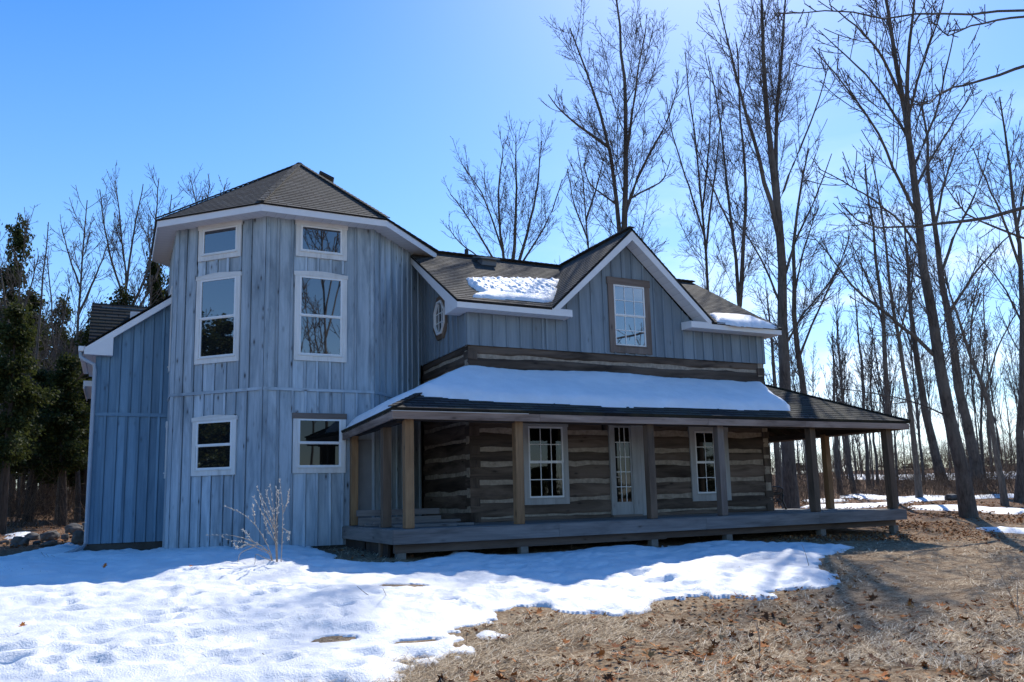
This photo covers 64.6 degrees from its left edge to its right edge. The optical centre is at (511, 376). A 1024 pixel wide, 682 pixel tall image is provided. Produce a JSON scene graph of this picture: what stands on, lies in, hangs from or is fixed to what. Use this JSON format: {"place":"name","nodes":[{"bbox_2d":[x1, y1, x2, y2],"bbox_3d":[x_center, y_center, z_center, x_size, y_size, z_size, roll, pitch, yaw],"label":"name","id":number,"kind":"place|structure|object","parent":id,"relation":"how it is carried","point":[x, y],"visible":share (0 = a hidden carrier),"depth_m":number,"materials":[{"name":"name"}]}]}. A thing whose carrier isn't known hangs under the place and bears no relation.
{"place":"outdoors","nodes":[
{"label":"outdoors","id":0,"kind":"place"},
{"bbox_2d":[0,466,1023,681],"bbox_3d":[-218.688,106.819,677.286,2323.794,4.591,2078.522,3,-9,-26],"label":"ground","id":1,"kind":"structure","parent":0,"point":[912,568],"depth_m":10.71,"materials":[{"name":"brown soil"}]},
{"bbox_2d":[10,536,29,545],"bbox_3d":[-13.596,4.583,22.373,0.492,0.315,0.383,4,-12,7],"label":"boulder","id":2,"kind":"object","parent":1,"relation":"on","point":[20,540],"visible":0.69,"depth_m":22.24,"materials":[{"name":"stone"}]},
{"bbox_2d":[0,213,43,480],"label":"cedar tree","id":3,"kind":"object","parent":1,"relation":"on","point":[16,239],"visible":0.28,"depth_m":46.05,"materials":[{"name":"green plant"}]},
{"bbox_2d":[0,205,50,514],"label":"bare tree","id":4,"kind":"object","parent":1,"relation":"on","point":[20,277],"visible":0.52,"depth_m":42.01,"materials":[{"name":"brown wood"}]},
{"bbox_2d":[0,298,61,533],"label":"cedar tree","id":5,"kind":"object","parent":1,"relation":"on","point":[20,394],"visible":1,"depth_m":30.59,"materials":[{"name":"green plant"}]},
{"bbox_2d":[17,310,52,517],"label":"bare tree","id":6,"kind":"object","parent":1,"relation":"on","point":[37,369],"visible":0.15,"depth_m":40.65,"materials":[{"name":"brown wood"}]},
{"bbox_2d":[16,287,58,507],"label":"cedar tree","id":7,"kind":"object","parent":1,"relation":"on","point":[34,298],"visible":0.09,"depth_m":47.60,"materials":[{"name":"green plant"}]},
{"bbox_2d":[28,222,53,479],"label":"dead tree","id":8,"kind":"object","parent":1,"relation":"on","point":[40,311],"visible":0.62,"depth_m":39.98,"materials":[{"name":"brown wood"}]},
{"bbox_2d":[0,368,83,521],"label":"cedar tree","id":9,"kind":"object","parent":1,"relation":"on","point":[40,379],"visible":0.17,"depth_m":37.25,"materials":[{"name":"green plant"}]},
{"bbox_2d":[0,457,85,527],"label":"fence","id":10,"kind":"object","parent":1,"relation":"on","point":[43,500],"visible":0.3,"depth_m":34.94,"materials":[{"name":"wood"}]},
{"bbox_2d":[26,298,66,484],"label":"bare tree","id":11,"kind":"object","parent":1,"relation":"on","point":[46,311],"visible":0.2,"depth_m":47.84,"materials":[{"name":"plant"}]},
{"bbox_2d":[40,530,59,540],"bbox_3d":[-14.515,5.033,25.404,0.465,0.354,0.619,-13,-10,9],"label":"boulder","id":12,"kind":"object","parent":1,"relation":"on","point":[51,535],"visible":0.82,"depth_m":25.22,"materials":[{"name":"stone"}]},
{"bbox_2d":[10,351,91,526],"bbox_3d":[-19.633,2.682,34.414,4.717,7.651,3.800,0,-9,-8],"label":"cedar tree","id":13,"kind":"object","parent":1,"relation":"on","point":[69,415],"visible":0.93,"depth_m":34.13,"materials":[{"name":"green plant"}]},
{"bbox_2d":[36,246,74,493],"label":"bare tree","id":14,"kind":"object","parent":1,"relation":"on","point":[52,311],"visible":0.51,"depth_m":43.99,"materials":[{"name":"plant"}]},
{"bbox_2d":[26,386,84,517],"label":"cedar tree","id":15,"kind":"object","parent":1,"relation":"on","point":[71,476],"visible":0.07,"depth_m":38.90,"materials":[{"name":"green plant"}]},
{"bbox_2d":[23,352,89,523],"bbox_3d":[-19.675,2.631,34.926,3.807,7.644,2.526,-1,-9,-2],"label":"bare tree","id":16,"kind":"object","parent":1,"relation":"on","point":[79,377],"visible":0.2,"depth_m":35.33,"materials":[{"name":"brown plant"}]},
{"bbox_2d":[46,291,76,353],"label":"cedar tree","id":17,"kind":"object","parent":1,"relation":"on","point":[68,310],"visible":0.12,"depth_m":62.05,"materials":[{"name":"green plant"}]},
{"bbox_2d":[48,306,83,503],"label":"bare tree","id":18,"kind":"object","parent":1,"relation":"on","point":[59,332],"visible":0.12,"depth_m":49.78,"materials":[{"name":"plant"}]},
{"bbox_2d":[54,314,91,521],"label":"cedar tree","id":19,"kind":"object","parent":1,"relation":"on","point":[86,338],"visible":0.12,"depth_m":37.52,"materials":[{"name":"green plant"}]},
{"bbox_2d":[64,523,82,534],"bbox_3d":[-16.045,5.608,29.643,0.506,0.480,0.614,-1,-2,32],"label":"boulder","id":20,"kind":"object","parent":1,"relation":"on","point":[71,528],"visible":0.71,"depth_m":29.47,"materials":[{"name":"stone"}]},
{"bbox_2d":[33,185,115,520],"bbox_3d":[-20.608,-1.028,37.797,3.476,15.574,3.485,3,-9,-26],"label":"bare tree","id":21,"kind":"object","parent":1,"relation":"on","point":[81,289],"visible":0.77,"depth_m":37.96,"materials":[{"name":"brown wood"}]},
{"bbox_2d":[71,531,83,543],"bbox_3d":[-12.259,4.606,22.980,0.403,0.448,0.459,9,-10,-2],"label":"boulder","id":22,"kind":"object","parent":1,"relation":"on","point":[77,536],"visible":0.53,"depth_m":22.80,"materials":[{"name":"stone"}]},
{"bbox_2d":[106,283,137,305],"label":"cedar tree","id":23,"kind":"object","parent":1,"relation":"on","point":[124,297],"visible":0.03,"depth_m":42.39,"materials":[{"name":"green plant"}]},
{"bbox_2d":[91,162,189,305],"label":"bare tree","id":24,"kind":"object","parent":1,"relation":"on","point":[122,242],"visible":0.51,"depth_m":43.09,"materials":[{"name":"plant"}]},
{"bbox_2d":[125,210,168,306],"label":"bare tree","id":25,"kind":"object","parent":1,"relation":"on","point":[150,289],"visible":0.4,"depth_m":40.77,"materials":[{"name":"plant"}]},
{"bbox_2d":[142,251,165,306],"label":"cedar tree","id":26,"kind":"object","parent":1,"relation":"on","point":[156,284],"visible":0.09,"depth_m":43.59,"materials":[{"name":"green plant"}]},
{"bbox_2d":[178,163,229,203],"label":"bare tree","id":27,"kind":"object","parent":1,"relation":"on","point":[202,196],"visible":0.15,"depth_m":45.74,"materials":[{"name":"plant"}]},
{"bbox_2d":[206,478,289,564],"bbox_3d":[-3.870,2.185,11.826,1.515,1.360,0.594,-4,-9,15],"label":"willow shrub","id":28,"kind":"object","parent":1,"relation":"on","point":[274,539],"visible":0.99,"depth_m":11.91,"materials":[{"name":"plant"}]},
{"bbox_2d":[0,540,852,681],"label":"snow","id":29,"kind":"structure","parent":1,"relation":"on","point":[211,614],"depth_m":9.55,"materials":[{"name":"white snow"}]},
{"bbox_2d":[64,162,910,559],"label":"house","id":30,"kind":"structure","parent":1,"relation":"on","point":[292,324],"depth_m":17.75,"materials":[{"name":"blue wood"}]},
{"bbox_2d":[163,421,167,478],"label":"window","id":31,"kind":"structure","parent":30,"relation":"in","point":[166,426],"depth_m":17.88,"materials":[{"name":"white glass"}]},
{"bbox_2d":[167,286,172,372],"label":"window","id":32,"kind":"structure","parent":30,"relation":"in","point":[171,290],"depth_m":18.29,"materials":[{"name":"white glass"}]},
{"bbox_2d":[191,415,237,475],"bbox_3d":[-6.244,1.435,16.943,0.698,1.270,0.969,5,-11,-36],"label":"window","id":33,"kind":"structure","parent":30,"relation":"in","point":[214,437],"depth_m":16.94,"materials":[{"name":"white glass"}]},
{"bbox_2d":[194,271,241,364],"bbox_3d":[-6.312,-1.269,17.349,0.713,1.980,0.983,5,-11,-36],"label":"window","id":34,"kind":"structure","parent":30,"relation":"in","point":[218,295],"depth_m":17.35,"materials":[{"name":"clear glass"}]},
{"bbox_2d":[198,220,242,261],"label":"window","id":35,"kind":"structure","parent":30,"relation":"in","point":[218,241],"depth_m":17.59,"materials":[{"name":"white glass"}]},
{"bbox_2d":[292,413,346,472],"bbox_3d":[-4.057,1.404,17.074,1.150,1.260,0.065,3,-9,-26],"label":"window","id":36,"kind":"structure","parent":30,"relation":"in","point":[319,446],"depth_m":17.07,"materials":[{"name":"white glass"}]},
{"bbox_2d":[294,271,347,362],"bbox_3d":[-4.126,-1.305,17.481,1.170,1.980,0.065,3,-9,-26],"label":"window","id":37,"kind":"structure","parent":30,"relation":"in","point":[320,298],"depth_m":17.48,"materials":[{"name":"clear glass"}]},
{"bbox_2d":[295,220,347,260],"bbox_3d":[-4.168,-2.990,17.734,1.150,0.830,0.065,3,-9,-26],"label":"window","id":38,"kind":"structure","parent":30,"relation":"in","point":[319,240],"depth_m":17.73,"materials":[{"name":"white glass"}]},
{"bbox_2d":[358,515,440,525],"bbox_3d":[-2.301,2.971,16.689,1.743,0.160,0.050,2,-9,-23],"label":"lumber board","id":39,"kind":"object","parent":30,"relation":"on","point":[362,521],"visible":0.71,"depth_m":16.62,"materials":[{"name":"grey wood"}]},
{"bbox_2d":[356,508,439,515],"bbox_3d":[-2.357,2.820,16.820,1.743,0.120,0.120,2,-9,-23],"label":"lumber board","id":40,"kind":"object","parent":39,"relation":"on","point":[397,512],"visible":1,"depth_m":16.75,"materials":[{"name":"grey wood"}]},
{"bbox_2d":[372,519,460,523],"bbox_3d":[-1.887,2.876,16.063,1.761,0.050,0.140,2,-9,-19],"label":"lumber board","id":41,"kind":"object","parent":30,"relation":"on","point":[423,521],"visible":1,"depth_m":16.07,"materials":[{"name":"grey wood"}]},
{"bbox_2d":[393,523,456,526],"bbox_3d":[-1.617,2.782,15.113,1.193,0.045,0.130,-2,-9,7],"label":"lumber board","id":42,"kind":"object","parent":30,"relation":"on","point":[429,525],"visible":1,"depth_m":15.04,"materials":[{"name":"grey wood"}]},
{"bbox_2d":[433,296,447,340],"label":"window","id":43,"kind":"structure","parent":30,"relation":"in","point":[440,320],"depth_m":19.06,"materials":[{"name":"white wood"}]},
{"bbox_2d":[466,276,558,302],"bbox_3d":[0.294,-2.117,19.083,3.679,1.246,1.517,6,-11,-39],"label":"snow patch","id":44,"kind":"object","parent":30,"relation":"on","point":[543,290],"visible":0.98,"depth_m":18.70,"materials":[{"name":"snow"}]},
{"bbox_2d":[523,423,569,504],"bbox_3d":[0.765,1.908,18.041,1.170,1.870,0.065,3,-9,-26],"label":"window","id":45,"kind":"structure","parent":30,"relation":"in","point":[565,498],"depth_m":18.01,"materials":[{"name":"white"}]},
{"bbox_2d":[346,365,789,427],"bbox_3d":[1.553,0.603,19.022,10.800,1.338,4.770,3,-9,-26],"label":"snow patch","id":46,"kind":"object","parent":30,"relation":"on","point":[591,388],"visible":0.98,"depth_m":17.27,"materials":[{"name":"white snow"}]},
{"bbox_2d":[608,425,646,516],"bbox_3d":[2.743,2.143,18.963,1.080,2.240,0.150,3,-9,-26],"label":"door","id":47,"kind":"structure","parent":30,"relation":"in","point":[625,443],"depth_m":18.95,"materials":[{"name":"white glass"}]},
{"bbox_2d":[606,276,652,354],"bbox_3d":[2.854,-1.466,19.570,1.240,1.850,0.065,3,-9,-26],"label":"window","id":48,"kind":"structure","parent":30,"relation":"in","point":[629,316],"depth_m":19.57,"materials":[{"name":"clear glass"}]},
{"bbox_2d":[687,427,731,500],"bbox_3d":[4.910,2.124,20.047,1.240,1.890,0.065,3,-9,-26],"label":"window","id":49,"kind":"structure","parent":30,"relation":"in","point":[701,445],"depth_m":19.97,"materials":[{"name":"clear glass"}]},
{"bbox_2d":[710,313,776,328],"bbox_3d":[5.895,-1.441,20.923,2.010,0.521,0.780,3,-9,-26],"label":"snow patch","id":50,"kind":"object","parent":30,"relation":"on","point":[739,320],"visible":1,"depth_m":20.71,"materials":[{"name":"snow"}]},
{"bbox_2d":[477,630,508,639],"bbox_3d":[-0.216,2.793,8.610,0.546,0.159,0.547,3,-9,-26],"label":"snow patch","id":51,"kind":"object","parent":1,"relation":"on","point":[488,633],"visible":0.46,"depth_m":8.53,"materials":[{"name":"snow"}]},
{"bbox_2d":[440,110,574,260],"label":"bare tree","id":52,"kind":"object","parent":1,"relation":"on","point":[515,225],"visible":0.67,"depth_m":42.04,"materials":[{"name":"plant"}]},
{"bbox_2d":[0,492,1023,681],"bbox_3d":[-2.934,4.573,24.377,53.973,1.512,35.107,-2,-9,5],"label":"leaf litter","id":53,"kind":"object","parent":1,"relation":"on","point":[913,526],"visible":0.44,"depth_m":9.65,"materials":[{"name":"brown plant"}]},
{"bbox_2d":[554,138,610,263],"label":"bare tree","id":54,"kind":"object","parent":1,"relation":"on","point":[586,231],"visible":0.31,"depth_m":43.91,"materials":[{"name":"plant"}]},
{"bbox_2d":[539,0,694,263],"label":"bare tree","id":55,"kind":"object","parent":1,"relation":"on","point":[624,152],"visible":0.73,"depth_m":35.89,"materials":[{"name":"plant"}]},
{"bbox_2d":[649,34,734,299],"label":"bare tree","id":56,"kind":"object","parent":1,"relation":"on","point":[702,225],"visible":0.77,"depth_m":41.91,"materials":[{"name":"plant"}]},
{"bbox_2d":[684,17,772,306],"bbox_3d":[10.646,-5.146,37.811,4.087,22.304,5.381,0,-9,-12],"label":"bare tree","id":57,"kind":"object","parent":1,"relation":"on","point":[739,288],"visible":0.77,"depth_m":38.64,"materials":[{"name":"plant"}]},
{"bbox_2d":[754,274,793,501],"bbox_3d":[13.096,0.614,39.864,1.576,11.320,2.362,-4,-9,17],"label":"bare tree","id":58,"kind":"object","parent":1,"relation":"on","point":[778,466],"visible":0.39,"depth_m":39.91,"materials":[{"name":"plant"}]},
{"bbox_2d":[696,0,868,508],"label":"bare tree","id":59,"kind":"object","parent":1,"relation":"on","point":[791,499],"visible":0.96,"depth_m":30.86,"materials":[{"name":"brown plant"}]},
{"bbox_2d":[795,342,821,473],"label":"bare tree","id":60,"kind":"object","parent":1,"relation":"on","point":[813,376],"visible":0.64,"depth_m":59.00,"materials":[{"name":"brown wood"}]},
{"bbox_2d":[748,119,871,508],"bbox_3d":[12.137,-2.329,33.093,4.353,15.796,4.406,-1,-9,0],"label":"bare tree","id":61,"kind":"object","parent":1,"relation":"on","point":[797,352],"visible":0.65,"depth_m":32.91,"materials":[{"name":"brown wood"}]},
{"bbox_2d":[827,326,845,492],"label":"bare tree","id":62,"kind":"object","parent":1,"relation":"on","point":[837,468],"visible":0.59,"depth_m":46.91,"materials":[{"name":"brown wood"}]},
{"bbox_2d":[826,331,848,472],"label":"bare tree","id":63,"kind":"object","parent":1,"relation":"on","point":[839,399],"visible":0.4,"depth_m":58.43,"materials":[{"name":"brown wood"}]},
{"bbox_2d":[827,285,854,455],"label":"bare tree","id":64,"kind":"object","parent":1,"relation":"on","point":[843,352],"visible":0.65,"depth_m":55.35,"materials":[{"name":"plant"}]},
{"bbox_2d":[827,300,856,492],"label":"bare tree","id":65,"kind":"object","parent":1,"relation":"on","point":[848,460],"visible":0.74,"depth_m":46.94,"materials":[{"name":"brown wood"}]},
{"bbox_2d":[832,357,857,479],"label":"bare tree","id":66,"kind":"object","parent":1,"relation":"on","point":[851,435],"visible":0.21,"depth_m":64.33,"materials":[{"name":"brown wood"}]},
{"bbox_2d":[800,500,915,508],"bbox_3d":[15.666,5.648,35.483,6.450,0.371,3.518,3,-9,-26],"label":"snow patch","id":67,"kind":"object","parent":1,"relation":"on","point":[848,505],"visible":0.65,"depth_m":34.20,"materials":[{"name":"snow"}]},
{"bbox_2d":[848,289,875,486],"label":"bare tree","id":68,"kind":"object","parent":1,"relation":"on","point":[863,401],"visible":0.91,"depth_m":51.94,"materials":[{"name":"plant"}]},
{"bbox_2d":[853,332,877,486],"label":"bare tree","id":69,"kind":"object","parent":1,"relation":"on","point":[869,356],"visible":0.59,"depth_m":53.84,"materials":[{"name":"brown wood"}]},
{"bbox_2d":[859,325,881,482],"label":"bare tree","id":70,"kind":"object","parent":1,"relation":"on","point":[869,397],"visible":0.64,"depth_m":54.92,"materials":[{"name":"brown wood"}]},
{"bbox_2d":[860,328,880,482],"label":"bare tree","id":71,"kind":"object","parent":1,"relation":"on","point":[870,399],"visible":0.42,"depth_m":59.97,"materials":[{"name":"brown wood"}]},
{"bbox_2d":[859,301,886,412],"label":"bare tree","id":72,"kind":"object","parent":1,"relation":"on","point":[881,392],"visible":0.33,"depth_m":63.27,"materials":[{"name":"brown wood"}]},
{"bbox_2d":[839,145,910,503],"bbox_3d":[15.748,-2.269,34.768,2.630,15.640,2.980,0,-9,-8],"label":"bare tree","id":73,"kind":"object","parent":1,"relation":"on","point":[883,345],"visible":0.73,"depth_m":34.96,"materials":[{"name":"brown wood"}]},
{"bbox_2d":[871,346,901,483],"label":"bare tree","id":74,"kind":"object","parent":1,"relation":"on","point":[894,409],"visible":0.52,"depth_m":54.81,"materials":[{"name":"brown wood"}]},
{"bbox_2d":[853,139,925,497],"bbox_3d":[17.515,-2.670,37.395,3.256,16.836,2.870,0,-9,-12],"label":"bare tree","id":75,"kind":"object","parent":1,"relation":"on","point":[918,485],"visible":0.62,"depth_m":37.48,"materials":[{"name":"brown plant"}]},
{"bbox_2d":[769,407,1016,507],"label":"undergrowth","id":76,"kind":"object","parent":1,"relation":"on","point":[1007,467],"visible":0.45,"depth_m":52.78,"materials":[{"name":"plant"}]},
{"bbox_2d":[881,301,906,473],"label":"bare tree","id":77,"kind":"object","parent":1,"relation":"on","point":[892,363],"visible":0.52,"depth_m":68.99,"materials":[{"name":"plant"}]},
{"bbox_2d":[789,0,1002,517],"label":"bare tree","id":78,"kind":"object","parent":1,"relation":"on","point":[966,503],"visible":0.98,"depth_m":23.69,"materials":[{"name":"brown wood"}]},
{"bbox_2d":[769,0,1023,241],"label":"bare tree","id":79,"kind":"object","parent":1,"relation":"on","point":[924,103],"visible":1,"depth_m":15.64,"materials":[{"name":"plant"}]},
{"bbox_2d":[896,375,908,473],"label":"bare tree","id":80,"kind":"object","parent":1,"relation":"on","point":[903,417],"visible":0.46,"depth_m":77.75,"materials":[{"name":"brown wood"}]},
{"bbox_2d":[882,232,924,477],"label":"bare tree","id":81,"kind":"object","parent":1,"relation":"on","point":[913,389],"visible":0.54,"depth_m":53.66,"materials":[{"name":"brown wood"}]},
{"bbox_2d":[902,328,930,463],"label":"bare tree","id":82,"kind":"object","parent":1,"relation":"on","point":[917,401],"visible":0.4,"depth_m":62.31,"materials":[{"name":"brown wood"}]},
{"bbox_2d":[882,200,960,482],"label":"bare tree","id":83,"kind":"object","parent":1,"relation":"on","point":[933,448],"visible":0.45,"depth_m":54.37,"materials":[{"name":"brown wood"}]},
{"bbox_2d":[916,317,935,420],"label":"bare tree","id":84,"kind":"object","parent":1,"relation":"on","point":[929,393],"visible":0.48,"depth_m":77.18,"materials":[{"name":"brown wood"}]},
{"bbox_2d":[840,493,1013,501],"bbox_3d":[19.631,5.939,39.684,6.014,0.485,9.236,3,-9,-26],"label":"snow patch","id":85,"kind":"object","parent":1,"relation":"on","point":[924,497],"visible":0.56,"depth_m":37.54,"materials":[{"name":"snow"}]},
{"bbox_2d":[933,361,952,470],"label":"bare tree","id":86,"kind":"object","parent":1,"relation":"on","point":[940,415],"visible":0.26,"depth_m":68.10,"materials":[{"name":"brown wood"}]},
{"bbox_2d":[945,313,975,467],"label":"bare tree","id":87,"kind":"object","parent":1,"relation":"on","point":[964,369],"visible":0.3,"depth_m":66.83,"materials":[{"name":"plant"}]},
{"bbox_2d":[898,81,1023,490],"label":"bare tree","id":88,"kind":"object","parent":1,"relation":"on","point":[972,448],"visible":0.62,"depth_m":42.42,"materials":[{"name":"brown wood"}]},
{"bbox_2d":[949,373,974,459],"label":"bare tree","id":89,"kind":"object","parent":1,"relation":"on","point":[961,424],"visible":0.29,"depth_m":76.28,"materials":[{"name":"brown wood"}]},
{"bbox_2d":[908,505,1023,513],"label":"snow patch","id":90,"kind":"object","parent":1,"relation":"on","point":[1001,510],"visible":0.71,"depth_m":29.68,"materials":[{"name":"snow"}]},
{"bbox_2d":[957,330,983,441],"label":"bare tree","id":91,"kind":"object","parent":1,"relation":"on","point":[973,395],"visible":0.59,"depth_m":60.36,"materials":[{"name":"plant"}]},
{"bbox_2d":[961,289,982,454],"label":"bare tree","id":92,"kind":"object","parent":1,"relation":"on","point":[973,377],"visible":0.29,"depth_m":66.40,"materials":[{"name":"plant"}]},
{"bbox_2d":[927,254,1022,505],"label":"bare tree","id":93,"kind":"object","parent":1,"relation":"on","point":[1004,500],"visible":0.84,"depth_m":31.44,"materials":[{"name":"brown plant"}]},
{"bbox_2d":[974,359,992,464],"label":"bare tree","id":94,"kind":"object","parent":1,"relation":"on","point":[985,409],"visible":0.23,"depth_m":67.36,"materials":[{"name":"brown wood"}]},
{"bbox_2d":[972,280,996,474],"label":"bare tree","id":95,"kind":"object","parent":1,"relation":"on","point":[981,411],"visible":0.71,"depth_m":49.93,"materials":[{"name":"plant"}]},
{"bbox_2d":[976,330,994,466],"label":"bare tree","id":96,"kind":"object","parent":1,"relation":"on","point":[989,360],"visible":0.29,"depth_m":68.76,"materials":[{"name":"brown wood"}]},
{"bbox_2d":[969,291,1004,454],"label":"bare tree","id":97,"kind":"object","parent":1,"relation":"on","point":[986,363],"visible":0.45,"depth_m":58.84,"materials":[{"name":"plant"}]},
{"bbox_2d":[951,89,1023,501],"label":"bare tree","id":98,"kind":"object","parent":1,"relation":"on","point":[1019,490],"visible":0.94,"depth_m":32.93,"materials":[{"name":"brown wood"}]},
{"bbox_2d":[976,347,999,466],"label":"bare tree","id":99,"kind":"object","parent":1,"relation":"on","point":[986,410],"visible":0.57,"depth_m":66.69,"materials":[{"name":"brown wood"}]},
{"bbox_2d":[985,359,1009,472],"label":"bare tree","id":100,"kind":"object","parent":1,"relation":"on","point":[998,392],"visible":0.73,"depth_m":69.18,"materials":[{"name":"brown wood"}]},
{"bbox_2d":[976,526,1023,533],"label":"snow patch","id":101,"kind":"object","parent":1,"relation":"on","point":[1011,530],"visible":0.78,"depth_m":19.74,"materials":[{"name":"snow"}]},
{"bbox_2d":[993,319,1017,408],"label":"bare tree","id":102,"kind":"object","parent":1,"relation":"on","point":[1014,387],"visible":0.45,"depth_m":75.36,"materials":[{"name":"brown wood"}]},
{"bbox_2d":[995,379,1015,471],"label":"bare tree","id":103,"kind":"object","parent":1,"relation":"on","point":[1007,417],"visible":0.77,"depth_m":69.80,"materials":[{"name":"brown wood"}]},
{"bbox_2d":[1000,333,1018,422],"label":"bare tree","id":104,"kind":"object","parent":1,"relation":"on","point":[1009,383],"visible":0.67,"depth_m":72.19,"materials":[{"name":"plant"}]},
{"bbox_2d":[0,0,1023,486],"label":"sky","id":105,"kind":"structure","parent":0,"point":[371,96],"materials":[{"name":"blue"}]},
{"bbox_2d":[772,486,786,508],"bbox_3d":[6.844,3.247,22.509,0.796,0.928,1.360,3,-9,-26],"label":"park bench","id":106,"kind":"object","parent":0,"point":[778,493],"visible":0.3,"depth_m":22.00,"materials":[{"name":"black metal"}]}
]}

